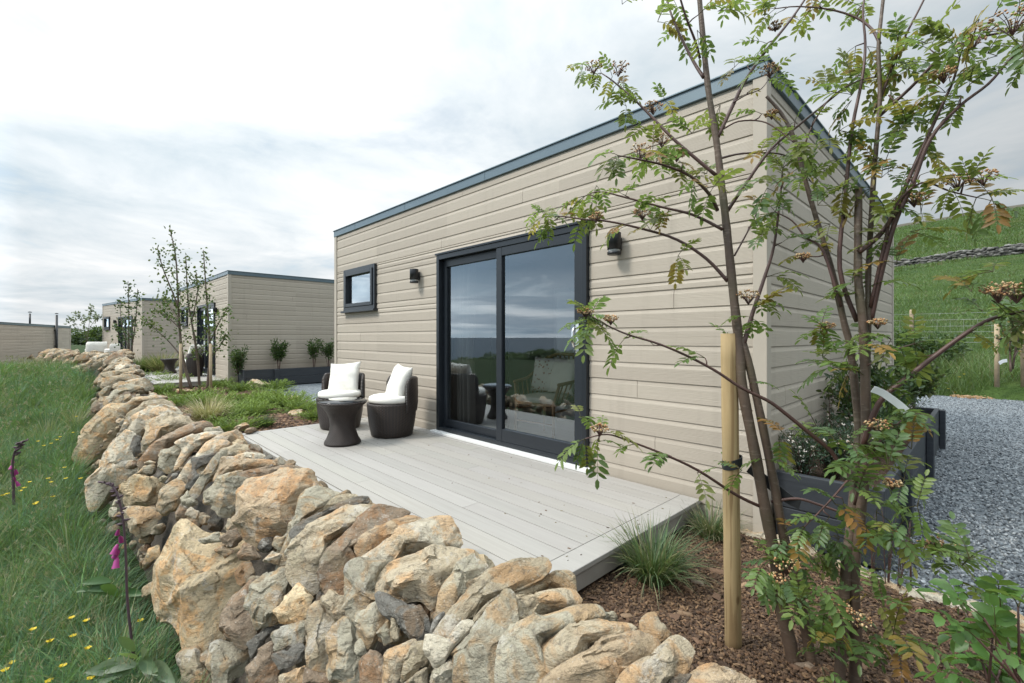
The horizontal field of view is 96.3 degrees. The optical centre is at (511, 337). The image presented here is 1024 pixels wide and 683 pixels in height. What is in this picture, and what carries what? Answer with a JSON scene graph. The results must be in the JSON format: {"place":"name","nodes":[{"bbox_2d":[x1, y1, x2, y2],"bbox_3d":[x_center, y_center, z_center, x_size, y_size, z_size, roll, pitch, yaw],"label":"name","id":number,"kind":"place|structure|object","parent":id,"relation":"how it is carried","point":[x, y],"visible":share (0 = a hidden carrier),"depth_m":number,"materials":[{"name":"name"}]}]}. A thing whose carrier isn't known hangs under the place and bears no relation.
{"place":"outdoors","nodes":[
{"label":"outdoors","id":0,"kind":"place"},
{"bbox_2d":[0,345,211,682],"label":"ground","id":1,"kind":"structure","parent":0,"point":[81,348],"depth_m":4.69,"materials":[{"name":"plant"}]},
{"bbox_2d":[8,439,27,504],"bbox_3d":[-5.589,1.526,5.207,0.202,0.747,0.094,0,0,2],"label":"foxglove","id":2,"kind":"object","parent":1,"relation":"on","point":[15,472],"visible":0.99,"depth_m":5.20,"materials":[{"name":"plant"}]},
{"bbox_2d":[0,312,70,364],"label":"cabin","id":3,"kind":"object","parent":1,"relation":"on","point":[22,340],"visible":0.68,"depth_m":21.02,"materials":[{"name":"wood"}]},
{"bbox_2d":[64,304,102,342],"bbox_3d":[-22.334,-0.570,24.041,2.293,2.450,0.858,0,0,7],"label":"sapling","id":4,"kind":"object","parent":1,"relation":"on","point":[95,316],"visible":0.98,"depth_m":24.06,"materials":[{"name":"green plant"}]},
{"bbox_2d":[71,328,97,344],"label":"bush","id":5,"kind":"object","parent":1,"relation":"on","point":[80,342],"visible":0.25,"depth_m":56.69,"materials":[{"name":"green plant"}]},
{"bbox_2d":[71,325,101,344],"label":"bush","id":6,"kind":"object","parent":1,"relation":"on","point":[93,332],"visible":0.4,"depth_m":54.53,"materials":[{"name":"green plant"}]},
{"bbox_2d":[85,342,106,351],"bbox_3d":[-17.506,0.550,19.296,0.705,0.706,0.713,0,0,26],"label":"tub chair","id":7,"kind":"object","parent":1,"relation":"on","point":[97,346],"visible":0.57,"depth_m":19.05,"materials":[{"name":"beige fabric"}]},
{"bbox_2d":[76,576,141,596],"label":"dock plant","id":8,"kind":"object","parent":1,"relation":"on","point":[101,585],"visible":0.91,"depth_m":3.48,"materials":[{"name":"green plant"}]},
{"bbox_2d":[79,481,180,682],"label":"foxglove","id":9,"kind":"object","parent":1,"relation":"on","point":[127,643],"visible":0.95,"depth_m":2.71,"materials":[{"name":"green plant"}]},
{"bbox_2d":[158,386,318,451],"bbox_3d":[-9.499,1.323,13.145,2.790,0.152,19.890,0,0,-44],"label":"mulch bed","id":10,"kind":"object","parent":1,"relation":"on","point":[261,428],"depth_m":6.94,"materials":[{"name":"brown wood"}]},
{"bbox_2d":[106,280,144,350],"bbox_3d":[-13.293,-0.494,15.928,1.612,2.990,0.839,0,0,16],"label":"sapling","id":11,"kind":"object","parent":10,"relation":"on","point":[116,327],"visible":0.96,"depth_m":15.88,"materials":[{"name":"green plant"}]},
{"bbox_2d":[131,355,154,371],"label":"dry grass tuft","id":12,"kind":"object","parent":10,"relation":"on","point":[141,366],"visible":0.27,"depth_m":14.86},
{"bbox_2d":[137,351,178,371],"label":"dry grass tuft","id":13,"kind":"object","parent":10,"relation":"on","point":[157,363],"visible":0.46,"depth_m":14.82,"materials":[{"name":"plant"}]},
{"bbox_2d":[153,382,183,394],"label":"juniper shrub","id":14,"kind":"object","parent":10,"relation":"on","point":[159,389],"visible":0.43,"depth_m":10.25,"materials":[{"name":"plant"}]},
{"bbox_2d":[146,372,193,380],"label":"juniper shrub","id":15,"kind":"object","parent":10,"relation":"on","point":[176,378],"visible":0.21,"depth_m":12.08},
{"bbox_2d":[179,344,181,393],"bbox_3d":[-7.344,0.772,10.165,0.060,1.250,0.060,0,0,-44],"label":"tree stake","id":16,"kind":"object","parent":10,"relation":"on","point":[180,366],"visible":0.66,"depth_m":10.14,"materials":[{"name":"wood"}]},
{"bbox_2d":[142,368,223,387],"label":"deck","id":17,"kind":"structure","parent":10,"relation":"on","point":[194,380],"depth_m":12.05,"materials":[{"name":"wood"}]},
{"bbox_2d":[160,358,178,373],"bbox_3d":[-10.674,0.897,14.298,0.496,0.460,0.496,0,0,-44],"label":"side table","id":18,"kind":"object","parent":17,"relation":"on","point":[169,364],"visible":0.91,"depth_m":14.18,"materials":[{"name":"wicker"}]},
{"bbox_2d":[182,353,204,376],"bbox_3d":[-9.200,0.791,13.210,0.577,0.664,0.583,0,0,6],"label":"wicker chair","id":19,"kind":"object","parent":17,"relation":"on","point":[191,364],"visible":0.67,"depth_m":13.01,"materials":[{"name":"wicker"}]},
{"bbox_2d":[157,389,210,407],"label":"juniper shrub","id":20,"kind":"object","parent":10,"relation":"on","point":[179,402],"visible":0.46,"depth_m":8.47,"materials":[{"name":"plant"}]},
{"bbox_2d":[135,225,238,392],"bbox_3d":[-7.253,-0.669,10.300,2.526,3.887,1.036,0,0,8],"label":"birch tree","id":21,"kind":"object","parent":10,"relation":"on","point":[178,324],"visible":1,"depth_m":10.35,"materials":[{"name":"green plant"}]},
{"bbox_2d":[169,385,224,399],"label":"juniper shrub","id":22,"kind":"object","parent":10,"relation":"on","point":[208,390],"visible":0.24,"depth_m":9.03,"materials":[{"name":"plant"}]},
{"bbox_2d":[175,391,240,423],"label":"dry grass tuft","id":23,"kind":"object","parent":10,"relation":"on","point":[200,413],"visible":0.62,"depth_m":6.71,"materials":[{"name":"plant"}]},
{"bbox_2d":[209,344,211,392],"bbox_3d":[-6.679,0.772,10.165,0.060,1.250,0.060,0,0,-44],"label":"tree stake","id":24,"kind":"object","parent":10,"relation":"on","point":[210,364],"visible":0.66,"depth_m":10.14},
{"bbox_2d":[196,376,236,387],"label":"juniper shrub","id":25,"kind":"object","parent":10,"relation":"on","point":[216,384],"visible":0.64,"depth_m":11.61,"materials":[{"name":"plant"}]},
{"bbox_2d":[184,390,251,406],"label":"juniper shrub","id":26,"kind":"object","parent":10,"relation":"on","point":[224,392],"visible":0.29,"depth_m":8.46,"materials":[{"name":"plant"}]},
{"bbox_2d":[193,400,254,421],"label":"juniper shrub","id":27,"kind":"object","parent":10,"relation":"on","point":[233,413],"visible":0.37,"depth_m":7.06,"materials":[{"name":"plant"}]},
{"bbox_2d":[202,411,272,431],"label":"juniper shrub","id":28,"kind":"object","parent":10,"relation":"on","point":[225,425],"visible":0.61,"depth_m":6.29,"materials":[{"name":"plant"}]},
{"bbox_2d":[218,380,262,391],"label":"juniper shrub","id":29,"kind":"object","parent":10,"relation":"on","point":[231,387],"visible":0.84,"depth_m":10.79,"materials":[{"name":"plant"}]},
{"bbox_2d":[212,395,273,411],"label":"juniper shrub","id":30,"kind":"object","parent":10,"relation":"on","point":[250,401],"visible":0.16,"depth_m":7.99,"materials":[{"name":"plant"}]},
{"bbox_2d":[224,399,282,416],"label":"juniper shrub","id":31,"kind":"object","parent":10,"relation":"on","point":[258,409],"visible":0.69,"depth_m":7.55,"materials":[{"name":"plant"}]},
{"bbox_2d":[233,391,274,403],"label":"juniper shrub","id":32,"kind":"object","parent":10,"relation":"on","point":[256,397],"visible":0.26,"depth_m":8.79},
{"bbox_2d":[240,385,289,397],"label":"juniper shrub","id":33,"kind":"object","parent":10,"relation":"on","point":[267,391],"visible":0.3,"depth_m":9.66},
{"bbox_2d":[253,412,278,426],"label":"fescue tuft","id":34,"kind":"object","parent":10,"relation":"on","point":[266,420],"visible":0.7,"depth_m":6.46,"materials":[{"name":"green plant"}]},
{"bbox_2d":[244,388,296,407],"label":"juniper shrub","id":35,"kind":"object","parent":10,"relation":"on","point":[279,394],"visible":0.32,"depth_m":8.38,"materials":[{"name":"plant"}]},
{"bbox_2d":[258,390,317,408],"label":"juniper shrub","id":36,"kind":"object","parent":10,"relation":"on","point":[301,396],"visible":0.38,"depth_m":8.29,"materials":[{"name":"plant"}]},
{"bbox_2d":[273,395,316,414],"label":"juniper shrub","id":37,"kind":"object","parent":10,"relation":"on","point":[305,405],"visible":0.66,"depth_m":7.82,"materials":[{"name":"plant"}]},
{"bbox_2d":[289,406,317,421],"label":"juniper shrub","id":38,"kind":"object","parent":10,"relation":"on","point":[313,414],"visible":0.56,"depth_m":7.16,"materials":[{"name":"plant"}]},
{"bbox_2d":[27,348,756,682],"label":"dry stone wall","id":39,"kind":"structure","parent":1,"relation":"on","point":[266,568],"depth_m":2.27,"materials":[{"name":"stone"}]},
{"bbox_2d":[578,518,1023,682],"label":"mulch bed","id":40,"kind":"object","parent":1,"relation":"on","point":[762,671],"visible":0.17,"depth_m":2.09,"materials":[{"name":"brown wood"}]},
{"bbox_2d":[594,509,723,607],"bbox_3d":[0.747,1.110,2.437,0.745,0.374,0.790,0,0,-44],"label":"fescue tuft","id":41,"kind":"object","parent":40,"relation":"on","point":[654,565],"visible":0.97,"depth_m":2.41,"materials":[{"name":"green plant"}]},
{"bbox_2d":[681,499,760,546],"bbox_3d":[1.290,1.150,2.943,0.583,0.294,0.564,0,0,-44],"label":"fescue tuft","id":42,"kind":"object","parent":40,"relation":"on","point":[714,526],"visible":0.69,"depth_m":2.92,"materials":[{"name":"green plant"}]},
{"bbox_2d":[721,333,741,649],"bbox_3d":[0.911,0.667,1.905,0.083,1.365,0.066,0,0,0],"label":"tree stake","id":43,"kind":"object","parent":40,"relation":"on","point":[731,521],"visible":0.85,"depth_m":1.88,"materials":[{"name":"wood"}]},
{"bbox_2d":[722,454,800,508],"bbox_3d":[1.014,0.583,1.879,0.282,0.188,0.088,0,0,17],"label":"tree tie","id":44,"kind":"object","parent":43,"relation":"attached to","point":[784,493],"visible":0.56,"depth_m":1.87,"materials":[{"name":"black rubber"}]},
{"bbox_2d":[740,529,764,539],"bbox_3d":[1.557,1.276,2.937,0.164,0.084,0.210,0,0,-44],"label":"edging stone","id":45,"kind":"object","parent":40,"relation":"on","point":[751,533],"visible":0.29,"depth_m":2.90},
{"bbox_2d":[524,0,992,665],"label":"rowan tree","id":46,"kind":"object","parent":40,"relation":"on","point":[778,594],"visible":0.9,"depth_m":1.87,"materials":[{"name":"green plant"}]},
{"bbox_2d":[584,535,975,677],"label":"bark slivers","id":47,"kind":"object","parent":40,"relation":"on","point":[796,665],"visible":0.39,"depth_m":2.10,"materials":[{"name":"wood"}]},
{"bbox_2d":[560,0,1023,682],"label":"rowan tree","id":48,"kind":"object","parent":40,"relation":"on","point":[846,614],"visible":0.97,"depth_m":1.63,"materials":[{"name":"green plant"}]},
{"bbox_2d":[871,386,908,413],"bbox_3d":[1.278,0.212,1.550,0.114,0.092,0.014,0,0,12],"label":"plant tag","id":49,"kind":"object","parent":48,"relation":"attached to","point":[892,399],"visible":0.94,"depth_m":1.55,"materials":[{"name":"white plastic"}]},
{"bbox_2d":[862,519,881,582],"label":"seedling","id":50,"kind":"object","parent":40,"relation":"on","point":[871,561],"visible":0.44,"depth_m":2.35,"materials":[{"name":"green plant"}]},
{"bbox_2d":[869,577,906,590],"bbox_3d":[1.934,1.280,2.336,0.111,0.067,0.242,0,0,-44],"label":"edging stone","id":51,"kind":"object","parent":40,"relation":"on","point":[894,586],"visible":0.3,"depth_m":2.32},
{"bbox_2d":[879,497,901,583],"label":"seedling","id":52,"kind":"object","parent":40,"relation":"on","point":[889,568],"visible":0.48,"depth_m":2.33,"materials":[{"name":"green plant"}]},
{"bbox_2d":[893,521,915,587],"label":"seedling","id":53,"kind":"object","parent":40,"relation":"on","point":[901,571],"visible":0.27,"depth_m":2.30,"materials":[{"name":"green plant"}]},
{"bbox_2d":[903,517,916,585],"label":"seedling","id":54,"kind":"object","parent":40,"relation":"on","point":[910,542],"visible":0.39,"depth_m":2.40,"materials":[{"name":"green plant"}]},
{"bbox_2d":[913,572,1023,682],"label":"rose shrub","id":55,"kind":"object","parent":40,"relation":"on","point":[998,622],"visible":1,"depth_m":1.00,"materials":[{"name":"green plant"}]},
{"bbox_2d":[973,610,1023,630],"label":"edging stone","id":56,"kind":"object","parent":40,"relation":"on","point":[1021,620],"visible":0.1,"depth_m":2.01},
{"bbox_2d":[104,344,119,352],"bbox_3d":[-16.395,0.608,18.802,0.513,0.671,0.518,0,0,-14],"label":"tub chair","id":57,"kind":"object","parent":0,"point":[112,348],"visible":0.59,"depth_m":18.63,"materials":[{"name":"beige fabric"}]},
{"bbox_2d":[0,0,1023,334],"label":"sky","id":58,"kind":"structure","parent":0,"point":[257,131],"materials":[{"name":"white"}]},
{"bbox_2d":[555,292,573,420],"bbox_3d":[0.722,0.252,6.173,0.260,1.700,0.351,0,0,0],"label":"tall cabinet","id":59,"kind":"object","parent":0,"point":[564,313],"visible":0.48,"depth_m":6.03,"materials":[{"name":"paint"}]},
{"bbox_2d":[177,365,1023,612],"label":"gravel yard","id":60,"kind":"structure","parent":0,"point":[312,388],"depth_m":4.53,"materials":[{"name":"gravel"}]},
{"bbox_2d":[102,298,179,364],"bbox_3d":[-17.472,-0.339,24.629,6.582,3.292,5.781,0,0,37],"label":"cabin","id":61,"kind":"object","parent":60,"relation":"on","point":[144,343],"visible":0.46,"depth_m":21.19,"materials":[{"name":"wood"}]},
{"bbox_2d":[103,316,109,329],"bbox_3d":[-20.998,-0.717,23.826,1.090,0.678,0.175,0,0,37],"label":"window","id":62,"kind":"structure","parent":61,"relation":"in","point":[106,319],"depth_m":23.81,"materials":[{"name":"black glass"}]},
{"bbox_2d":[118,316,132,359],"bbox_3d":[-18.481,0.069,21.935,2.289,2.112,0.228,0,0,37],"label":"sliding door","id":63,"kind":"structure","parent":61,"relation":"in","point":[119,318],"depth_m":21.90,"materials":[{"name":"metal"}]},
{"bbox_2d":[179,270,333,384],"bbox_3d":[-7.804,-0.226,16.313,5.781,3.066,6.582,0,0,-45],"label":"cabin","id":64,"kind":"object","parent":60,"relation":"on","point":[296,313],"visible":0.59,"depth_m":12.98,"materials":[{"name":"wood"}]},
{"bbox_2d":[181,306,187,326],"bbox_3d":[-11.410,-0.717,16.032,0.175,0.678,1.090,0,0,-45],"label":"window","id":65,"kind":"structure","parent":64,"relation":"in","point":[185,323],"depth_m":15.99,"materials":[{"name":"black glass"}]},
{"bbox_2d":[196,302,215,376],"bbox_3d":[-9.197,0.069,13.794,0.228,2.112,2.289,0,0,-45],"label":"sliding door","id":66,"kind":"structure","parent":64,"relation":"in","point":[199,312],"depth_m":13.75,"materials":[{"name":"metal"}]},
{"bbox_2d":[255,378,296,389],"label":"juniper shrub","id":67,"kind":"object","parent":60,"relation":"on","point":[273,385],"visible":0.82,"depth_m":11.25,"materials":[{"name":"plant"}]},
{"bbox_2d":[238,366,330,386],"bbox_3d":[-5.564,1.092,13.467,4.250,0.470,0.603,0,0,-45],"label":"planter","id":68,"kind":"object","parent":60,"relation":"on","point":[313,374],"visible":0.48,"depth_m":12.56,"materials":[{"name":"grey"}]},
{"bbox_2d":[228,343,250,375],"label":"leafy shrub","id":69,"kind":"object","parent":68,"relation":"in","point":[238,356],"visible":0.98,"depth_m":11.88,"materials":[{"name":"green plant"}]},
{"bbox_2d":[269,338,287,368],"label":"leafy shrub","id":70,"kind":"object","parent":68,"relation":"on","point":[277,352],"visible":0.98,"depth_m":12.65,"materials":[{"name":"green plant"}]},
{"bbox_2d":[305,337,323,366],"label":"leafy shrub","id":71,"kind":"object","parent":68,"relation":"on","point":[312,349],"visible":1,"depth_m":13.27,"materials":[{"name":"green plant"}]},
{"bbox_2d":[318,338,333,366],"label":"leafy shrub","id":72,"kind":"object","parent":68,"relation":"on","point":[329,350],"visible":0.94,"depth_m":13.55,"materials":[{"name":"green plant"}]},
{"bbox_2d":[242,417,700,591],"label":"deck","id":73,"kind":"structure","parent":60,"relation":"on","point":[476,493],"depth_m":3.31,"materials":[{"name":"wood"}]},
{"bbox_2d":[316,372,364,429],"bbox_3d":[-2.146,0.791,5.746,0.583,0.664,0.577,0,0,10],"label":"wicker chair","id":74,"kind":"object","parent":73,"relation":"on","point":[324,393],"visible":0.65,"depth_m":5.60,"materials":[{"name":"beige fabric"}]},
{"bbox_2d":[328,361,360,389],"bbox_3d":[-2.132,0.521,5.826,0.420,0.420,0.164,-5,-22,8],"label":"cushion","id":75,"kind":"object","parent":74,"relation":"on","point":[344,376],"visible":0.85,"depth_m":5.76,"materials":[{"name":"beige fabric"}]},
{"bbox_2d":[317,397,366,446],"bbox_3d":[-1.795,0.897,4.862,0.496,0.460,0.496,0,0,-44],"label":"side table","id":76,"kind":"object","parent":73,"relation":"on","point":[342,412],"visible":1,"depth_m":4.74,"materials":[{"name":"wicker"}]},
{"bbox_2d":[367,375,417,438],"bbox_3d":[-1.378,0.791,5.298,0.577,0.664,0.583,0,0,-38],"label":"wicker chair","id":77,"kind":"object","parent":73,"relation":"on","point":[391,416],"visible":0.88,"depth_m":5.08,"materials":[{"name":"brown wicker"}]},
{"bbox_2d":[385,364,412,395],"bbox_3d":[-1.322,0.527,5.342,0.164,0.420,0.420,26,-12,-35],"label":"cushion","id":78,"kind":"object","parent":77,"relation":"on","point":[400,377],"visible":0.77,"depth_m":5.21,"materials":[{"name":"beige fabric"}]},
{"bbox_2d":[333,56,893,532],"bbox_3d":[1.327,-0.226,7.166,5.781,3.066,6.582,0,0,-44],"label":"cabin","id":79,"kind":"object","parent":60,"relation":"on","point":[395,264],"visible":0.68,"depth_m":3.82,"materials":[{"name":"wood"}]},
{"bbox_2d":[340,263,377,312],"bbox_3d":[-2.283,-0.717,6.948,0.175,0.678,1.090,0,0,-44],"label":"window","id":80,"kind":"structure","parent":79,"relation":"in","point":[348,305],"depth_m":6.88,"materials":[{"name":"grey metal"}]},
{"bbox_2d":[450,263,475,423],"bbox_3d":[-0.603,0.062,5.519,0.120,2.070,0.460,0,0,-44],"label":"curtain","id":81,"kind":"object","parent":79,"relation":"hanging from","point":[462,362],"visible":0.75,"depth_m":5.44,"materials":[{"name":"fabric"}]},
{"bbox_2d":[430,221,589,472],"bbox_3d":[-0.110,0.069,4.672,0.228,2.112,2.289,0,0,-44],"label":"sliding door","id":82,"kind":"structure","parent":79,"relation":"in","point":[531,446],"depth_m":4.64,"materials":[{"name":"black metal"}]},
{"bbox_2d":[513,352,573,438],"bbox_3d":[0.431,0.652,5.178,0.700,0.940,0.647,0,0,40],"label":"rattan chair","id":83,"kind":"object","parent":79,"relation":"on","point":[545,399],"visible":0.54,"depth_m":5.02,"materials":[{"name":"brown"}]},
{"bbox_2d":[530,357,566,390],"bbox_3d":[0.421,0.432,5.321,0.420,0.420,0.164,0,-17,32],"label":"cushion","id":84,"kind":"object","parent":83,"relation":"on","point":[542,373],"visible":0.62,"depth_m":5.29,"materials":[{"name":"fabric"}]},
{"bbox_2d":[548,357,573,395],"bbox_3d":[0.580,0.432,5.137,0.161,0.420,0.420,21,-12,-34],"label":"cushion","id":85,"kind":"object","parent":83,"relation":"on","point":[562,371],"visible":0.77,"depth_m":5.07,"materials":[{"name":"beige fabric"}]},
{"bbox_2d":[554,287,568,392],"bbox_3d":[0.899,0.107,8.366,0.046,2.020,0.340,0,0,-44],"label":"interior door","id":86,"kind":"structure","parent":79,"relation":"in","point":[564,289],"depth_m":8.46,"materials":[{"name":"paint"}]},
{"bbox_2d":[777,534,817,556],"bbox_3d":[1.694,1.275,2.779,0.202,0.087,0.292,0,0,-44],"label":"edging stone","id":87,"kind":"object","parent":60,"relation":"on","point":[811,550],"visible":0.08,"depth_m":2.71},
{"bbox_2d":[776,407,945,568],"bbox_3d":[3.429,1.092,4.201,4.250,0.470,0.603,0,0,-44],"label":"planter","id":88,"kind":"object","parent":60,"relation":"on","point":[926,447],"visible":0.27,"depth_m":2.87,"materials":[{"name":"grey wood"}]},
{"bbox_2d":[778,427,839,474],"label":"heather plant","id":89,"kind":"object","parent":88,"relation":"in","point":[801,458],"visible":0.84,"depth_m":2.95,"materials":[{"name":"green plant"}]},
{"bbox_2d":[816,373,846,431],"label":"dark stem plant","id":90,"kind":"object","parent":88,"relation":"on","point":[830,391],"visible":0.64,"depth_m":3.51,"materials":[{"name":"green plant"}]},
{"bbox_2d":[792,419,885,479],"bbox_3d":[2.104,0.749,3.000,0.445,0.439,0.522,0,0,2],"label":"heather plant","id":91,"kind":"object","parent":88,"relation":"in","point":[826,463],"visible":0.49,"depth_m":2.98,"materials":[{"name":"green plant"}]},
{"bbox_2d":[821,404,900,457],"bbox_3d":[2.507,0.738,3.308,0.536,0.460,0.465,0,0,-44],"label":"heather plant","id":92,"kind":"object","parent":88,"relation":"in","point":[842,420],"visible":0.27,"depth_m":3.36,"materials":[{"name":"green plant"}]},
{"bbox_2d":[823,362,915,422],"bbox_3d":[2.909,0.582,3.824,0.703,0.773,0.695,0,0,-44],"label":"leafy shrub","id":93,"kind":"object","parent":88,"relation":"in","point":[846,399],"visible":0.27,"depth_m":3.79,"materials":[{"name":"green plant"}]},
{"bbox_2d":[838,403,906,452],"bbox_3d":[2.857,0.726,3.589,0.490,0.485,0.425,0,0,2],"label":"leafy shrub","id":94,"kind":"object","parent":88,"relation":"in","point":[885,413],"visible":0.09,"depth_m":3.57,"materials":[{"name":"green plant"}]},
{"bbox_2d":[845,355,924,407],"bbox_3d":[3.504,0.569,4.319,0.713,0.865,0.490,0,0,2],"label":"leafy shrub","id":95,"kind":"object","parent":88,"relation":"in","point":[906,385],"visible":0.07,"depth_m":4.23,"materials":[{"name":"green plant"}]},
{"bbox_2d":[888,354,951,420],"bbox_3d":[4.455,0.567,5.078,0.598,0.801,0.405,0,0,22],"label":"rose shrub","id":96,"kind":"object","parent":88,"relation":"on","point":[926,389],"visible":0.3,"depth_m":4.99,"materials":[{"name":"green plant"}]},
{"bbox_2d":[822,395,1023,615],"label":"slate chippings","id":97,"kind":"object","parent":60,"relation":"on","point":[968,520],"visible":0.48,"depth_m":3.71,"materials":[{"name":"gravel"}]},
{"bbox_2d":[899,588,978,610],"bbox_3d":[2.099,1.280,2.161,0.543,0.100,0.180,0,0,30],"label":"edging stone","id":98,"kind":"object","parent":60,"relation":"on","point":[931,596],"visible":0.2,"depth_m":2.19,"materials":[{"name":"stone"}]},
{"bbox_2d":[950,394,995,398],"bbox_3d":[10.044,1.316,10.010,0.592,0.101,0.728,0,0,-44],"label":"stone","id":99,"kind":"object","parent":60,"relation":"on","point":[969,396],"visible":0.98,"depth_m":9.97,"materials":[{"name":"beige stone"}]},
{"bbox_2d":[894,206,1023,400],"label":"hillside","id":100,"kind":"structure","parent":0,"point":[1012,390],"depth_m":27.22,"materials":[{"name":"plant"}]},
{"bbox_2d":[894,345,937,375],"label":"leafy shrub","id":101,"kind":"object","parent":100,"relation":"on","point":[915,353],"visible":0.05,"depth_m":11.45,"materials":[{"name":"green plant"}]},
{"bbox_2d":[894,329,972,364],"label":"bush","id":102,"kind":"object","parent":100,"relation":"on","point":[925,345],"visible":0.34,"depth_m":12.14,"materials":[{"name":"green plant"}]},
{"bbox_2d":[894,243,1023,266],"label":"dry stone wall","id":103,"kind":"structure","parent":100,"relation":"on","point":[1009,249],"depth_m":49.17,"materials":[{"name":"stone"}]},
{"bbox_2d":[896,204,1023,227],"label":"heather moor","id":104,"kind":"structure","parent":100,"relation":"on","point":[978,212],"depth_m":86.20,"materials":[{"name":"plant"}]},
{"bbox_2d":[900,310,1019,342],"bbox_3d":[12.023,-0.117,16.049,0.131,1.560,21.130,0,0,-44],"label":"wire fence","id":105,"kind":"object","parent":100,"relation":"on","point":[910,314],"visible":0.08,"depth_m":14.41,"materials":[{"name":"metal"}]},
{"bbox_2d":[994,324,999,386],"bbox_3d":[10.363,0.391,9.800,0.084,1.350,0.084,0,0,-44],"label":"tree stake","id":106,"kind":"object","parent":100,"relation":"on","point":[997,370],"visible":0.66,"depth_m":9.78,"materials":[{"name":"wood"}]},
{"bbox_2d":[978,275,1023,371],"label":"sapling","id":107,"kind":"object","parent":100,"relation":"on","point":[1011,361],"visible":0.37,"depth_m":9.68,"materials":[{"name":"green plant"}]},
{"bbox_2d":[1020,331,1023,386],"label":"tree stake","id":108,"kind":"object","parent":100,"relation":"on","point":[1022,369],"visible":0.65,"depth_m":9.78,"materials":[{"name":"wood"}]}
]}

